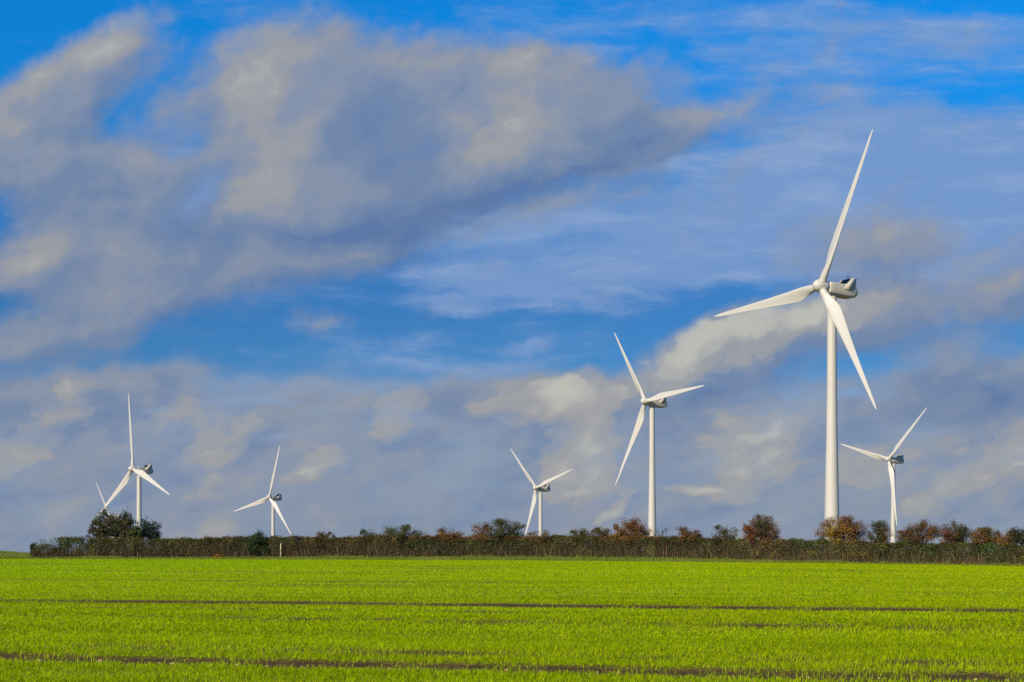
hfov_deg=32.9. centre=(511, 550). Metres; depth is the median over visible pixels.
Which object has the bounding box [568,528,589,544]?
brown bush
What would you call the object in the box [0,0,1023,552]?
sky
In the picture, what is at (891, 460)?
wind turbine
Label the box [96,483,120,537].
wind turbine
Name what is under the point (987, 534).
rust bush
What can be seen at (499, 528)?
spreading tree
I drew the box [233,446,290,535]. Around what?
wind turbine
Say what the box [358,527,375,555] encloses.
sapling
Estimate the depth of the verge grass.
220.33 m
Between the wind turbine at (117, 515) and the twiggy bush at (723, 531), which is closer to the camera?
the twiggy bush at (723, 531)
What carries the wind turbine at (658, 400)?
on the field
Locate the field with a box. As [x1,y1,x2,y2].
[0,552,1023,681]
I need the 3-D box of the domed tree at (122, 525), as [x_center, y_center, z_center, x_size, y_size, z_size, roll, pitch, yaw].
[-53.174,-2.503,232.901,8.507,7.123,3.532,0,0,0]
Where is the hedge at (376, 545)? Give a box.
[29,533,1023,564]
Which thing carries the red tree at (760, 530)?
on the field
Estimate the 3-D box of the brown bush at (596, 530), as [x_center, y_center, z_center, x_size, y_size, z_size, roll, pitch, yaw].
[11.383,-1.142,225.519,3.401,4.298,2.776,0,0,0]
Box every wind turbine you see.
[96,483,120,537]
[97,393,169,555]
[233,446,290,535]
[510,448,571,536]
[614,332,703,550]
[715,129,875,552]
[841,409,925,542]
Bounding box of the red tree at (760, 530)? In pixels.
[741,514,780,546]
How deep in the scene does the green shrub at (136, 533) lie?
231.59 m
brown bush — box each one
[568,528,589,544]
[589,526,611,542]
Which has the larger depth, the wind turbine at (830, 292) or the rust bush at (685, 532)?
the wind turbine at (830, 292)
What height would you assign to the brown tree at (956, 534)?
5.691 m
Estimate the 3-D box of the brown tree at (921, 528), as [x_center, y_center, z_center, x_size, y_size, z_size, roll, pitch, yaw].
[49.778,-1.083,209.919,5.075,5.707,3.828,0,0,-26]
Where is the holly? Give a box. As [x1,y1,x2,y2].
[246,529,268,554]
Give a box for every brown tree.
[901,519,941,562]
[938,520,971,562]
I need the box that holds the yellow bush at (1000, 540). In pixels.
[992,528,1016,558]
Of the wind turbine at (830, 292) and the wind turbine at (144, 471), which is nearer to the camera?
the wind turbine at (830, 292)
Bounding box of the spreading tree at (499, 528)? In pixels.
[469,518,528,553]
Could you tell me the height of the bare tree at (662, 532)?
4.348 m
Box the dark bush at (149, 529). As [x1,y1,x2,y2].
[139,518,162,540]
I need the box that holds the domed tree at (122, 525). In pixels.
[85,506,145,540]
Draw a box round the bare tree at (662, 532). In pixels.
[654,526,670,536]
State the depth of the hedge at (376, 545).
226.39 m
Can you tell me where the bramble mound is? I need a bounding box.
[314,531,334,543]
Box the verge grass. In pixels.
[0,550,1023,565]
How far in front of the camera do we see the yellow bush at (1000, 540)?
204.52 m
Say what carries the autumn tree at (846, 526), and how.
on the field
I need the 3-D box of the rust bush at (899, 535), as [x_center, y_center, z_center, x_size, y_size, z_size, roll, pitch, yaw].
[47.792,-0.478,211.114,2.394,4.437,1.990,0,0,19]
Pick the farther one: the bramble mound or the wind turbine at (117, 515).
the wind turbine at (117, 515)
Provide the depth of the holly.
226.84 m
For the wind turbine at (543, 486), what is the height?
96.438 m
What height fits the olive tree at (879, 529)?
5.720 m
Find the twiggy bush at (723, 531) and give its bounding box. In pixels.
[711,524,740,543]
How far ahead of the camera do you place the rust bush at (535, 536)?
226.96 m
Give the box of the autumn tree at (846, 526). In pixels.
[814,514,869,548]
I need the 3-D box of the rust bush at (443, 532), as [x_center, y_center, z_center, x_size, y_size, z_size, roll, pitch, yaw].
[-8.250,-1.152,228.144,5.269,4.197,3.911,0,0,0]
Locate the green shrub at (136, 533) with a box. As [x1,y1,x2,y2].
[122,526,143,541]
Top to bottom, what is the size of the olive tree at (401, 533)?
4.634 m
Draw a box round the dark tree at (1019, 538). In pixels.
[1004,526,1023,563]
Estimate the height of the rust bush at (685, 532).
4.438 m
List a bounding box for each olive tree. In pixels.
[379,524,427,543]
[865,519,893,559]
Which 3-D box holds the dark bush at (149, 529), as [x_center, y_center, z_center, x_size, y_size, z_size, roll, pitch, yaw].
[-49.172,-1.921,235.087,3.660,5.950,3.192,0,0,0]
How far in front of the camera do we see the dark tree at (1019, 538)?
203.80 m
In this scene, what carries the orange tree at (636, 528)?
on the field
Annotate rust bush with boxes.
[434,526,466,544]
[525,529,549,543]
[667,526,705,546]
[894,530,909,544]
[967,526,1000,546]
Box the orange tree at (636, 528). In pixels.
[612,517,652,556]

